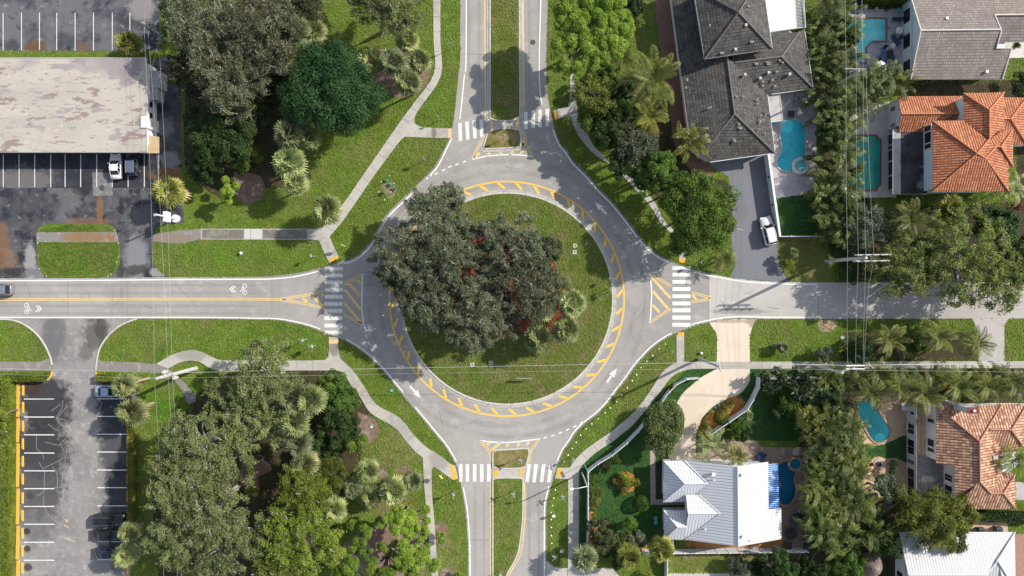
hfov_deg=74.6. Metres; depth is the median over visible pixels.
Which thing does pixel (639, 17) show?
bushy tree
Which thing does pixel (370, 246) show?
white edge lines
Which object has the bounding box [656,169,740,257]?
round tree
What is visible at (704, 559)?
lawn
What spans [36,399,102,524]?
crack seal
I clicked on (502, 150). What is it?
gutter
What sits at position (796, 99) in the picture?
sun lounger
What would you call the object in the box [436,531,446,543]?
young pine
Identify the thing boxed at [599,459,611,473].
shrub
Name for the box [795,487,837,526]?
areca palm
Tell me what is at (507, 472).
crossing path
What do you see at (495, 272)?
oak tree
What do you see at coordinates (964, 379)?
coconut palm
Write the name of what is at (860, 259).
utility pole
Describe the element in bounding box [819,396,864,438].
areca palm
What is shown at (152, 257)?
overhead wire
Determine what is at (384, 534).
mulch bed
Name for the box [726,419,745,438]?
shrub
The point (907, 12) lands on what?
window
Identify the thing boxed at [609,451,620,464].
shrub
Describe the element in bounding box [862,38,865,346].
overhead wire
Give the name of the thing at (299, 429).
fan palm
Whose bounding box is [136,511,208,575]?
oak tree
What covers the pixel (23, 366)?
asphalt path
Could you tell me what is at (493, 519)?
kerb
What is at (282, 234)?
stained slab
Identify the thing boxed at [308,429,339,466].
bushy tree
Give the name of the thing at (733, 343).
driveway
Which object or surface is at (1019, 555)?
driveway
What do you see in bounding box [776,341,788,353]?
young palm
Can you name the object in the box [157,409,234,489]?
oak tree
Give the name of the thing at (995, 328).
driveway
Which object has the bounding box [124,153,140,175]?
parked car
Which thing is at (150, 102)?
window
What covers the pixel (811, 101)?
areca palm
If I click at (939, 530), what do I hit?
drooping tree
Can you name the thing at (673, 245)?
bushy tree
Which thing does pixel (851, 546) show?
areca palm
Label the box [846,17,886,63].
swimming pool
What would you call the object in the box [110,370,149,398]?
fan palm
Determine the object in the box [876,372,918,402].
coconut palm
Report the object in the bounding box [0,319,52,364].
kerb
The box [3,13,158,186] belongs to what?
stall lines
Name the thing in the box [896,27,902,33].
garden table
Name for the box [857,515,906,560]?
tree
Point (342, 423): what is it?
bushy tree
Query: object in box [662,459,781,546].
white metal house
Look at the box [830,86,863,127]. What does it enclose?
areca palm
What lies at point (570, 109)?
pavement
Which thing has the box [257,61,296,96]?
bushy tree
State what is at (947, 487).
window
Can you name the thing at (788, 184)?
deck
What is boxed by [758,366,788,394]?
paddle leaf plant
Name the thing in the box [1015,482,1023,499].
walkway
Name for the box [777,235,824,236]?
white fence
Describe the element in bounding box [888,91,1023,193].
orange roof house
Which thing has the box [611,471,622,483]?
shrub
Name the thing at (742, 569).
shrub
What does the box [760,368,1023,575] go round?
shaded ground
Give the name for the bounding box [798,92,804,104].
sun lounger
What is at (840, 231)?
areca palm
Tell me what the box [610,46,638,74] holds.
coconut palm
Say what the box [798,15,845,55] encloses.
areca palm
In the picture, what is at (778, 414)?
shrub
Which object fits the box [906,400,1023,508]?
pink tile house
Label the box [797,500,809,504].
sun lounger
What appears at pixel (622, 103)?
bushy tree
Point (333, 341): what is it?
tactile paving
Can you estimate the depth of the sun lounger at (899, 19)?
104.63 m
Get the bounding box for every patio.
[862,456,905,496]
[918,400,936,454]
[918,454,946,502]
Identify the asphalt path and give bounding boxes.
[0,359,51,370]
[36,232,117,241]
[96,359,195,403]
[153,229,200,243]
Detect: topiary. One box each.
[632,495,649,511]
[713,409,728,424]
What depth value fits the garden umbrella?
102.83 m
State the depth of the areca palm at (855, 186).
100.44 m
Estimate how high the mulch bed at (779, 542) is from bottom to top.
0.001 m
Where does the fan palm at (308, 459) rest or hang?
on the mulch bed at (264, 495)
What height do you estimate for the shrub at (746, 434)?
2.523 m
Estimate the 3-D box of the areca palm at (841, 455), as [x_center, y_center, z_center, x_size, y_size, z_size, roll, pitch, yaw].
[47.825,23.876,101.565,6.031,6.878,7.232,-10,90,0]
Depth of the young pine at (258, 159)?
102.47 m
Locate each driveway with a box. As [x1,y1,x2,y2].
[546,562,618,575]
[669,319,755,458]
[709,155,788,281]
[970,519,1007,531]
[973,318,1008,360]
[1015,534,1023,575]
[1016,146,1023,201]
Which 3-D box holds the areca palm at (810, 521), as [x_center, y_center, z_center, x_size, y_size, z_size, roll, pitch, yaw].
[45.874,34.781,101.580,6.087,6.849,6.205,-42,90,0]
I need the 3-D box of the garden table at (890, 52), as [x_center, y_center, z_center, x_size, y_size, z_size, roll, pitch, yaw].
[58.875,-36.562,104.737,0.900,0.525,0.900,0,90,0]
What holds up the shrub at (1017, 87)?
on the shaded ground at (956, 88)
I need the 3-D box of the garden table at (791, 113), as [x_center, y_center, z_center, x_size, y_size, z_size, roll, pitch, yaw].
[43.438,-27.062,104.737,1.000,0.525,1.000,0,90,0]
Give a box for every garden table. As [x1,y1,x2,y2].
[784,542,791,548]
[785,528,796,539]
[788,111,794,116]
[802,532,809,539]
[803,543,809,549]
[888,50,893,55]
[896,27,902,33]
[902,403,909,409]
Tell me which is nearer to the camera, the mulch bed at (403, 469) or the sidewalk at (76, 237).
the sidewalk at (76, 237)
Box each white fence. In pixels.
[587,421,643,540]
[641,549,649,554]
[661,377,700,402]
[664,561,667,575]
[673,548,808,553]
[711,376,818,433]
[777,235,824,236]
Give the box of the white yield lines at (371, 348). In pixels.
[361,154,651,442]
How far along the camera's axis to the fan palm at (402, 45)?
99.66 m
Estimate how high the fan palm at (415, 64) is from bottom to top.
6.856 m
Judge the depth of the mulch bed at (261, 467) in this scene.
104.98 m
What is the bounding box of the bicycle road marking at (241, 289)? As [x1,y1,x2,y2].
[230,284,246,294]
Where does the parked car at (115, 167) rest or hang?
on the car park stalls
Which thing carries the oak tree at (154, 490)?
on the mulch bed at (264, 495)
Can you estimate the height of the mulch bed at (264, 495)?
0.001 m
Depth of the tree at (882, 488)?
99.73 m
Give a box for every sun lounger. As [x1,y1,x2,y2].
[755,452,762,460]
[760,453,766,462]
[793,93,799,105]
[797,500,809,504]
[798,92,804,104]
[880,50,886,61]
[891,34,901,44]
[892,17,903,21]
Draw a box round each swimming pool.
[775,119,808,173]
[777,456,802,506]
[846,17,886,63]
[847,134,881,191]
[852,400,890,443]
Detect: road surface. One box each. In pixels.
[709,274,818,321]
[819,282,1023,318]
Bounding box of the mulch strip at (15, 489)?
[14,383,16,575]
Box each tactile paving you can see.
[329,340,337,343]
[449,464,456,479]
[553,110,557,119]
[557,468,560,477]
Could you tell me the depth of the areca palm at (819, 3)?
102.36 m
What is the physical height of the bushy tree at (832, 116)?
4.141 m
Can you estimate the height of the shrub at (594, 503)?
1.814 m
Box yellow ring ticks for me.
[390,182,622,415]
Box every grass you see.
[491,0,521,575]
[579,194,906,547]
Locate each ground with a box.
[0,0,1023,575]
[380,182,396,198]
[597,73,732,249]
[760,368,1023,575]
[816,0,1023,281]
[818,319,837,331]
[840,332,976,360]
[900,80,1015,97]
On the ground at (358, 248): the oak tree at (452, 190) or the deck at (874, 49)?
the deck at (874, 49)
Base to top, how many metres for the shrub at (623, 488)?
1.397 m
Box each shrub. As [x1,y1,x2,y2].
[244,482,257,494]
[245,466,255,477]
[585,484,603,499]
[585,512,599,527]
[585,517,618,555]
[586,474,601,487]
[589,497,600,511]
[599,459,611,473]
[599,532,626,570]
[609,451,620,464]
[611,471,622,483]
[617,483,630,495]
[618,515,638,530]
[620,474,634,485]
[625,529,646,551]
[629,479,640,486]
[641,568,654,575]
[698,419,713,437]
[712,248,736,271]
[720,399,733,411]
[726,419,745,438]
[727,550,751,575]
[735,426,752,442]
[750,557,765,575]
[771,401,786,421]
[778,385,803,418]
[782,256,798,270]
[814,346,834,362]
[827,239,848,258]
[837,261,863,285]
[845,334,875,367]
[888,458,899,474]
[898,321,931,354]
[1009,71,1023,97]
[1011,42,1020,49]
[1011,202,1021,210]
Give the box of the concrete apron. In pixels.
[92,172,112,195]
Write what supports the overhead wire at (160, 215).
attached to the utility pole at (147, 27)
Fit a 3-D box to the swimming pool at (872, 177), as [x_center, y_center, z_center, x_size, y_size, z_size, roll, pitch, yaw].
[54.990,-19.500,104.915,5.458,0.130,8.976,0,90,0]
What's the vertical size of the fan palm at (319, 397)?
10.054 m
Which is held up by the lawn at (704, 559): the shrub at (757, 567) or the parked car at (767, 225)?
the shrub at (757, 567)
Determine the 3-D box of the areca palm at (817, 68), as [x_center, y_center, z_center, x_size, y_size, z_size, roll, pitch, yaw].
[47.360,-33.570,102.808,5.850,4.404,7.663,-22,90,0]
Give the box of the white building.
[0,57,166,152]
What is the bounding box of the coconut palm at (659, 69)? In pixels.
[615,44,680,109]
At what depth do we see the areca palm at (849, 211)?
100.89 m
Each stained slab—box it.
[202,230,243,238]
[263,230,306,238]
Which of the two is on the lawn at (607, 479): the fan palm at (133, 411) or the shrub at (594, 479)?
the shrub at (594, 479)
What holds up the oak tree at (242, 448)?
on the mulch bed at (264, 495)
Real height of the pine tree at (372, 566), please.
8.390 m
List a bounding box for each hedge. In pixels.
[0,378,15,575]
[3,373,47,382]
[94,373,135,381]
[126,424,137,522]
[859,0,908,5]
[976,509,1023,523]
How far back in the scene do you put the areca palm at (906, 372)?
100.86 m
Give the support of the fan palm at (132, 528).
on the ground at (358, 248)
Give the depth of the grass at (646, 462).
104.92 m
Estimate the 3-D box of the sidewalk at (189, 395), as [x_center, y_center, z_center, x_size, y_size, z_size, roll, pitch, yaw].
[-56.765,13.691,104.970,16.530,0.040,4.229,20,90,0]
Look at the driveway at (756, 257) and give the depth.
104.98 m
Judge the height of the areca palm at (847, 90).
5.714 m
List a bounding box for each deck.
[696,439,809,548]
[770,90,816,197]
[840,102,895,197]
[840,392,925,445]
[843,9,901,76]
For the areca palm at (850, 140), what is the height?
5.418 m
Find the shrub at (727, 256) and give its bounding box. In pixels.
[712,248,736,271]
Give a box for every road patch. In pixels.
[479,421,494,427]
[564,159,579,171]
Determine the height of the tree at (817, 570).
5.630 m
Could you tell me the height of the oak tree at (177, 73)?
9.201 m
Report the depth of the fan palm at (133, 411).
99.70 m
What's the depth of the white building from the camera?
101.80 m
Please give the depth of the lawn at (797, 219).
104.98 m
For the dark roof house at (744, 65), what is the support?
on the ground at (358, 248)
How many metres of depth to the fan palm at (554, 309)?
99.82 m
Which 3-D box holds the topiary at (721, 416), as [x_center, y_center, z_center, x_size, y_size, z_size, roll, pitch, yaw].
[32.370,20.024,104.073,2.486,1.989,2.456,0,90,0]
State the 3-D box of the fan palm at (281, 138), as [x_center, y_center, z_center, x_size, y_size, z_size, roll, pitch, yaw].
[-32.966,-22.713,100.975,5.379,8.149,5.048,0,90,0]
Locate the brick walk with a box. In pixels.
[655,0,713,176]
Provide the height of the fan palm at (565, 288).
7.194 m
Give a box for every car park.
[0,0,160,50]
[0,56,183,277]
[13,319,131,575]
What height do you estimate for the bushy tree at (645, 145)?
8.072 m
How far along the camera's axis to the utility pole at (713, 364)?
97.22 m
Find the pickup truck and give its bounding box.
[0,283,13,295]
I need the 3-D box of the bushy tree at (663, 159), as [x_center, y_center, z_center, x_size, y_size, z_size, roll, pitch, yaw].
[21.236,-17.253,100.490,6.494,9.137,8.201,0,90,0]
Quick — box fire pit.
[874,459,882,467]
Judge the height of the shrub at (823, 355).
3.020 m
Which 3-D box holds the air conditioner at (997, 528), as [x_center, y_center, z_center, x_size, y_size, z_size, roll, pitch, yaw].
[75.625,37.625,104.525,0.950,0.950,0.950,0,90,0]
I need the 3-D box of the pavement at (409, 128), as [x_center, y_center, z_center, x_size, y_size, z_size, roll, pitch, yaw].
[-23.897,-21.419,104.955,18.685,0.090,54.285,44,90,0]
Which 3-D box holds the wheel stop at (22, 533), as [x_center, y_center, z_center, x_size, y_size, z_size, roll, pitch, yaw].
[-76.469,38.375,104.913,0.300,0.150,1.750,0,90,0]
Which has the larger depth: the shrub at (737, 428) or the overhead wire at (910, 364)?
the shrub at (737, 428)
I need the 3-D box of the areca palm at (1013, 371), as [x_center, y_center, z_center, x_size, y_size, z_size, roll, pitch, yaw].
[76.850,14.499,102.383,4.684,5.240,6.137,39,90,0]
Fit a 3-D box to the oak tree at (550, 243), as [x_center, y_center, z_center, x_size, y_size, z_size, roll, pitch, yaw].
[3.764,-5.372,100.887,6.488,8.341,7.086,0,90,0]
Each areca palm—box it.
[670,120,710,163]
[691,425,731,462]
[792,502,842,535]
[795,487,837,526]
[796,468,834,508]
[797,438,835,480]
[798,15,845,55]
[798,428,833,461]
[800,82,841,119]
[800,102,839,142]
[800,166,841,199]
[800,410,829,446]
[801,408,852,455]
[802,213,846,248]
[802,455,839,490]
[802,515,834,551]
[803,142,842,181]
[803,172,847,217]
[804,0,845,37]
[804,47,842,94]
[805,0,845,16]
[806,30,838,69]
[807,521,859,560]
[809,405,845,437]
[810,193,844,228]
[811,0,867,31]
[811,62,841,95]
[811,387,858,423]
[812,147,866,190]
[812,426,853,473]
[813,447,858,487]
[813,497,859,541]
[814,358,845,391]
[817,186,867,222]
[817,487,857,534]
[818,466,849,495]
[818,476,856,517]
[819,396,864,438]
[821,61,860,95]
[824,115,868,157]
[824,136,865,169]
[825,402,870,447]
[826,362,864,393]
[827,27,865,72]
[827,215,862,255]
[828,38,870,74]
[828,106,866,138]
[828,195,872,245]
[830,10,865,47]
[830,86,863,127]
[830,171,865,204]
[831,81,874,128]
[831,450,873,495]
[831,468,866,509]
[832,523,870,561]
[833,70,866,121]
[833,480,870,521]
[838,439,871,484]
[840,432,877,462]
[842,482,880,522]
[843,67,883,99]
[843,508,867,532]
[845,362,884,392]
[852,511,891,552]
[857,75,894,122]
[857,491,884,532]
[859,57,906,99]
[866,356,899,390]
[877,365,916,395]
[882,63,922,100]
[900,361,935,393]
[916,360,948,391]
[930,360,968,400]
[955,363,988,401]
[964,358,1000,389]
[986,170,1023,207]
[987,358,1020,398]
[990,444,1023,480]
[997,370,1023,404]
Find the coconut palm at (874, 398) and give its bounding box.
[850,373,893,412]
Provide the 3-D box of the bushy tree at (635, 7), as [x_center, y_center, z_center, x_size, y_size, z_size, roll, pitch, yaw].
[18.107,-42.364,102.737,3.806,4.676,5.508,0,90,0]
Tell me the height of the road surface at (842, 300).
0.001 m
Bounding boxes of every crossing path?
[486,119,522,131]
[492,467,525,478]
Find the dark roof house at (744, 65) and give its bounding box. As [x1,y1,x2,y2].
[670,0,813,162]
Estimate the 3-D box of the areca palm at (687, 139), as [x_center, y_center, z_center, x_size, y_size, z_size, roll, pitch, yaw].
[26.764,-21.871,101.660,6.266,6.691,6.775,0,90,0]
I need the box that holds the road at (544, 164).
[0,0,997,575]
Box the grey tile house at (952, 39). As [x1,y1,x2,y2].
[902,0,1023,79]
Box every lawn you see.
[37,224,119,277]
[402,194,611,403]
[484,129,519,147]
[491,0,518,119]
[494,449,527,467]
[494,478,521,575]
[582,396,679,547]
[664,554,759,572]
[736,381,799,441]
[777,194,823,235]
[777,237,835,281]
[856,436,905,462]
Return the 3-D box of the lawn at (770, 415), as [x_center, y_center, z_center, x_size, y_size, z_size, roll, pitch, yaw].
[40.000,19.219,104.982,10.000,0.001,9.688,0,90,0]
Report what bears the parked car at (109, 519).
on the car park at (72, 345)
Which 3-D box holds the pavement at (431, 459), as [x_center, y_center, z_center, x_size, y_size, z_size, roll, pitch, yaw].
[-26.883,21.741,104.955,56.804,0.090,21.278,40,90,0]
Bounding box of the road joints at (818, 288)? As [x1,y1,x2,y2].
[482,54,818,318]
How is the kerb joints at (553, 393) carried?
on the kerb at (600, 348)
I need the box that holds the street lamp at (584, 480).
[570,472,587,489]
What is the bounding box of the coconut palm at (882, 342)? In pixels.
[866,324,912,360]
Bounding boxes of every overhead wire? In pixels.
[0,362,998,372]
[5,368,975,377]
[144,4,163,571]
[148,6,171,429]
[158,17,175,426]
[720,364,975,364]
[845,25,847,364]
[856,148,857,315]
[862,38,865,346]
[864,84,873,357]
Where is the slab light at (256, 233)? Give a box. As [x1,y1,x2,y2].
[245,229,261,238]
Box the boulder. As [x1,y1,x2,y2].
[793,448,800,455]
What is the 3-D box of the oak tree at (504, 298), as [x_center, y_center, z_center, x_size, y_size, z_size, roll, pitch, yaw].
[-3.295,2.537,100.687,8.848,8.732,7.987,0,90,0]
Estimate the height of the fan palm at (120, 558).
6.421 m
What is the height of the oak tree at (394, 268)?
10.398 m
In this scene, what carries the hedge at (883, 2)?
on the shaded ground at (874, 244)
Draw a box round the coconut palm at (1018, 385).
[993,366,1023,398]
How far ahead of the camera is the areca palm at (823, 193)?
101.40 m
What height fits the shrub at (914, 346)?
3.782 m
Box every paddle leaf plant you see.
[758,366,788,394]
[788,364,816,400]
[802,379,837,407]
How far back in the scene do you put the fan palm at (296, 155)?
98.44 m
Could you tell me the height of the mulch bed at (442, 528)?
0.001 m
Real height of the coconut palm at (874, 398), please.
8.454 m
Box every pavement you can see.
[157,337,457,575]
[201,0,451,262]
[555,335,749,575]
[556,74,684,258]
[750,361,1023,368]
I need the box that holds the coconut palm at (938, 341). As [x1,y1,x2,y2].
[917,320,958,352]
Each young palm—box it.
[742,410,753,420]
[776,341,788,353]
[787,247,799,257]
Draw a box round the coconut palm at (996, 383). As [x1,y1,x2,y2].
[966,368,1010,405]
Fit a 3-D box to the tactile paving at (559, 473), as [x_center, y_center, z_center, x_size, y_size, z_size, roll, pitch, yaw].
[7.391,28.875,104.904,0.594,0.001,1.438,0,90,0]
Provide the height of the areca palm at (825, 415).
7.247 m
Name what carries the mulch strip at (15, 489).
on the ground at (358, 248)
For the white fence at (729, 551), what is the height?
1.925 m
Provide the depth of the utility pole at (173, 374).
97.76 m
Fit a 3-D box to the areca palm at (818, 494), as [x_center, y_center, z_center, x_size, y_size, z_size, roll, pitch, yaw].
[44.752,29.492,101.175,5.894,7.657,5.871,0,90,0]
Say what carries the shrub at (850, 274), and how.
on the ground at (358, 248)
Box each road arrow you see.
[409,386,420,397]
[595,203,606,213]
[606,369,616,382]
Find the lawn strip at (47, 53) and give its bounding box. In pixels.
[0,51,160,59]
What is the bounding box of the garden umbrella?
[789,512,805,529]
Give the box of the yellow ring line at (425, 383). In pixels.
[389,181,624,416]
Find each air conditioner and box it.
[976,527,985,531]
[993,526,1002,531]
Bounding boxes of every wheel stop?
[21,456,23,466]
[21,474,23,484]
[21,493,23,503]
[21,510,23,520]
[21,528,23,538]
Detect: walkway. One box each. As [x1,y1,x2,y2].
[668,573,749,575]
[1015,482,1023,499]
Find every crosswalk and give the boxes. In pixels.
[324,267,342,333]
[458,119,483,140]
[459,464,490,481]
[524,109,548,128]
[525,464,552,481]
[672,266,689,326]
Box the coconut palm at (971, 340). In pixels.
[951,325,996,358]
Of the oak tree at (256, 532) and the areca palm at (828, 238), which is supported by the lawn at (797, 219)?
the areca palm at (828, 238)
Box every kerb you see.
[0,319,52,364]
[15,526,19,559]
[16,384,19,416]
[16,418,19,441]
[16,443,19,486]
[16,488,19,523]
[16,560,19,575]
[95,318,136,370]
[401,192,613,405]
[483,128,521,149]
[489,0,520,120]
[492,448,529,468]
[492,477,523,575]
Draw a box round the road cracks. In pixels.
[22,10,826,570]
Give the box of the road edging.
[266,146,716,461]
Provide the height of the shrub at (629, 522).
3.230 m
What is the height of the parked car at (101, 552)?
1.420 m
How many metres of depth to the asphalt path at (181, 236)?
104.95 m
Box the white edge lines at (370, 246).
[0,0,817,575]
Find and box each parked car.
[91,527,120,542]
[92,512,126,527]
[94,385,118,398]
[94,546,119,559]
[107,153,123,179]
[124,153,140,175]
[758,215,777,245]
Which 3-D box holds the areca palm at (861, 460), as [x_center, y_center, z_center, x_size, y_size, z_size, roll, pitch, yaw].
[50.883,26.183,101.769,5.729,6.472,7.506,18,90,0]
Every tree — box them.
[0,398,18,428]
[0,425,12,448]
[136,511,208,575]
[140,450,215,522]
[154,0,242,64]
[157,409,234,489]
[158,3,183,22]
[164,46,210,100]
[167,457,254,554]
[182,105,209,132]
[183,509,265,575]
[186,103,257,168]
[188,37,273,125]
[189,155,223,184]
[202,372,233,415]
[208,393,273,445]
[211,434,260,469]
[213,0,311,86]
[226,335,305,413]
[227,145,259,175]
[234,510,271,562]
[237,93,278,130]
[251,391,297,452]
[251,542,295,575]
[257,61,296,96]
[258,496,346,575]
[268,463,334,520]
[275,36,391,136]
[279,0,328,31]
[306,456,357,498]
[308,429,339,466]
[315,368,360,414]
[315,405,361,450]
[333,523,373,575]
[342,431,368,452]
[344,0,428,40]
[363,218,439,296]
[363,539,397,575]
[372,259,429,296]
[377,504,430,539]
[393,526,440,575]
[394,268,467,336]
[400,182,468,244]
[405,224,479,300]
[429,276,517,360]
[434,178,458,210]
[450,270,496,312]
[451,212,489,270]
[462,287,517,331]
[472,209,544,276]
[472,243,513,283]
[483,240,564,331]
[488,293,524,342]
[533,231,559,274]
[545,238,562,261]
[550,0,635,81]
[567,68,617,115]
[577,107,603,133]
[589,113,625,148]
[596,59,614,81]
[598,101,625,124]
[606,77,635,102]
[607,150,639,180]
[608,135,627,160]
[612,121,661,169]
[614,96,641,120]
[623,0,643,26]
[627,114,649,135]
[632,13,644,27]
[633,164,653,190]
[634,151,677,197]
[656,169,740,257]
[669,232,686,253]
[675,170,687,189]
[760,546,800,575]
[796,547,829,575]
[808,480,830,487]
[814,87,833,109]
[814,123,848,152]
[826,109,845,124]
[826,542,867,575]
[831,187,848,211]
[835,201,897,253]
[838,30,859,47]
[839,444,861,460]
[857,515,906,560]
[862,231,942,300]
[867,473,896,508]
[887,476,972,559]
[890,489,923,524]
[904,202,1012,307]
[929,515,969,555]
[941,493,982,535]
[962,236,1023,315]
[969,205,1021,252]
[1003,233,1023,274]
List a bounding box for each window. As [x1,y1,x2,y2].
[149,100,152,108]
[897,569,902,575]
[903,6,910,25]
[903,31,910,50]
[903,58,910,71]
[908,422,914,435]
[908,438,914,455]
[908,458,914,465]
[908,466,914,495]
[924,124,931,132]
[924,130,931,143]
[924,142,931,149]
[927,417,934,423]
[927,437,934,447]
[927,446,934,453]
[944,472,952,482]
[944,483,952,496]
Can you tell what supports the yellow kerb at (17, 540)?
on the car park at (72, 345)
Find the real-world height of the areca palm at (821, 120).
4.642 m
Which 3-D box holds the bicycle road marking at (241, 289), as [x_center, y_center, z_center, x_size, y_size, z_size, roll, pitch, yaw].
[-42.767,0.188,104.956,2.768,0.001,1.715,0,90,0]
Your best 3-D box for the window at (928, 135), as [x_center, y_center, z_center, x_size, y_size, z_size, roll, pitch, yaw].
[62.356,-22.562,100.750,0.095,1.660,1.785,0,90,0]
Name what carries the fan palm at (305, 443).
on the mulch bed at (264, 495)
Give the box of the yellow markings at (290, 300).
[0,0,711,575]
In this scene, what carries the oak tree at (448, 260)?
on the island lawn at (506, 347)
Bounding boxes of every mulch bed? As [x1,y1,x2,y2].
[152,370,372,575]
[169,0,329,198]
[234,172,264,205]
[240,459,271,491]
[338,507,425,575]
[358,412,379,444]
[369,48,429,97]
[378,465,387,479]
[398,464,412,474]
[435,521,448,546]
[440,567,457,575]
[448,228,567,337]
[588,511,646,549]
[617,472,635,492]
[656,460,662,498]
[685,538,784,546]
[699,396,745,435]
[868,5,901,8]
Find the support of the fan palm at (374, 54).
on the mulch bed at (381, 77)
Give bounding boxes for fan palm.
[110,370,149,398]
[111,542,141,568]
[112,29,146,56]
[114,395,153,427]
[117,520,143,542]
[150,176,190,209]
[270,42,299,76]
[271,145,309,180]
[273,119,307,148]
[276,377,307,411]
[276,408,311,438]
[280,16,315,48]
[282,172,311,196]
[283,430,314,458]
[290,451,321,478]
[297,382,328,416]
[299,125,323,152]
[305,17,327,46]
[311,194,345,226]
[323,495,347,523]
[343,476,363,498]
[356,457,380,483]
[357,46,382,76]
[358,484,380,508]
[377,474,408,505]
[378,46,409,78]
[394,69,422,97]
[395,28,420,53]
[402,469,423,492]
[406,48,433,73]
[520,322,553,353]
[530,297,558,322]
[547,272,573,301]
[550,315,580,344]
[556,289,587,318]
[569,543,598,572]
[615,540,642,570]
[647,535,675,562]
[794,403,824,429]
[929,192,967,220]
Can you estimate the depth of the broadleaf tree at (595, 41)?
94.90 m
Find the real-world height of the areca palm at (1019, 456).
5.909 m
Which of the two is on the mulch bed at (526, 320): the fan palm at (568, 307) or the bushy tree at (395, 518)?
the fan palm at (568, 307)
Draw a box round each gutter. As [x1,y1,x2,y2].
[398,190,615,407]
[480,130,524,151]
[487,0,522,119]
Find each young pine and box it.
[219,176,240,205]
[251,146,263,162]
[346,519,361,532]
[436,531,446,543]
[454,570,464,575]
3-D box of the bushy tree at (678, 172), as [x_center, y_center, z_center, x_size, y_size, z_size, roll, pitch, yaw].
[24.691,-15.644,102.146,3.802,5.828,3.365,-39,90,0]
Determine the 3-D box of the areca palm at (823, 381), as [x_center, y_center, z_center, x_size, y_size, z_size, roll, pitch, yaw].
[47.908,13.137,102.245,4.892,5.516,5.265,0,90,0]
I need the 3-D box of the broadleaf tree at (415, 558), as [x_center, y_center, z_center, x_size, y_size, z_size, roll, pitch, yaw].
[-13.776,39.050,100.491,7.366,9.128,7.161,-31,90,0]
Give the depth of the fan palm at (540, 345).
99.93 m
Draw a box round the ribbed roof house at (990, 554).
[895,531,1015,575]
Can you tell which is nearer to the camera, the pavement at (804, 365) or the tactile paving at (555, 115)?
the tactile paving at (555, 115)
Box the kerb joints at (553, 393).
[400,190,614,405]
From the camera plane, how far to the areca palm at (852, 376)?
100.84 m
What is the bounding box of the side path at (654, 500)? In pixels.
[650,450,683,504]
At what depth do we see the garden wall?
103.72 m
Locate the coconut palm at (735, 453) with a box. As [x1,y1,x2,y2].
[724,443,749,465]
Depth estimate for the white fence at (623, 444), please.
103.84 m
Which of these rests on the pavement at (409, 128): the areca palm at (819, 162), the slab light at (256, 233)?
the slab light at (256, 233)
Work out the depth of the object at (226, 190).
100.50 m
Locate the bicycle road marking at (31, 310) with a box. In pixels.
[24,303,41,313]
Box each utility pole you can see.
[141,20,169,42]
[155,366,197,379]
[697,357,721,370]
[807,363,864,373]
[824,254,890,262]
[833,68,865,87]
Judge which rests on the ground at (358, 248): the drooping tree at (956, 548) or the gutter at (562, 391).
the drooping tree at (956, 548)
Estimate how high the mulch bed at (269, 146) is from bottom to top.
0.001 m
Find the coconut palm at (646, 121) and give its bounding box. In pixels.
[631,96,668,137]
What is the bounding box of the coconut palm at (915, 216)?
[883,197,936,242]
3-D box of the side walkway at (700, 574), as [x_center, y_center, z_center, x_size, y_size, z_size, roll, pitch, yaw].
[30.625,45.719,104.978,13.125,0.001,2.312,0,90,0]
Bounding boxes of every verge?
[579,369,715,545]
[749,369,816,382]
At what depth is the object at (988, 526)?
104.98 m
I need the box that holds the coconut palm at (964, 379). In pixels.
[932,365,978,404]
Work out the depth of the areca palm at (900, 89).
101.17 m
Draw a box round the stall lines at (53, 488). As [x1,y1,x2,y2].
[24,398,126,560]
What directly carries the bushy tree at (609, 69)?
on the ground at (358, 248)
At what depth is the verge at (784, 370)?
104.99 m
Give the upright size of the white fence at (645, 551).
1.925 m
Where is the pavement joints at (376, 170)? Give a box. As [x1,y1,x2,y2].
[250,2,915,542]
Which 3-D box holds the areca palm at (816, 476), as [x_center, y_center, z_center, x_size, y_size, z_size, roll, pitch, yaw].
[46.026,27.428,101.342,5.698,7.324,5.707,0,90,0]
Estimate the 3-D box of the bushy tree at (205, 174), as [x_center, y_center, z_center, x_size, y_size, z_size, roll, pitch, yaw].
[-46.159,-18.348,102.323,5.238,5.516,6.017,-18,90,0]
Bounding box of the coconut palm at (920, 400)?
[901,373,947,415]
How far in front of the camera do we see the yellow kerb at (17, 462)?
104.86 m
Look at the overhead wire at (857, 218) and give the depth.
93.95 m
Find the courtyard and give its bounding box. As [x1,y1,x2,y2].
[1005,42,1023,57]
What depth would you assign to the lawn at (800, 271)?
104.98 m
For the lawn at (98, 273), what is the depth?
104.93 m
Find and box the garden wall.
[764,154,780,235]
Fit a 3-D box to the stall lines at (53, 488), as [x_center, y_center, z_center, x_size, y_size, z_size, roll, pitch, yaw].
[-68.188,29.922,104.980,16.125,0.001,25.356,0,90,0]
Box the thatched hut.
[857,552,882,575]
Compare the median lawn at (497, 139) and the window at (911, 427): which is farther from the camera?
the median lawn at (497, 139)
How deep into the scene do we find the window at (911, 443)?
103.53 m
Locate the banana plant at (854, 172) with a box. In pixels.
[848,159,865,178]
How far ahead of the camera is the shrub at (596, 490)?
103.50 m
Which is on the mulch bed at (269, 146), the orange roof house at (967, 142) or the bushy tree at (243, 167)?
the bushy tree at (243, 167)
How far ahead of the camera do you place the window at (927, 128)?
100.79 m

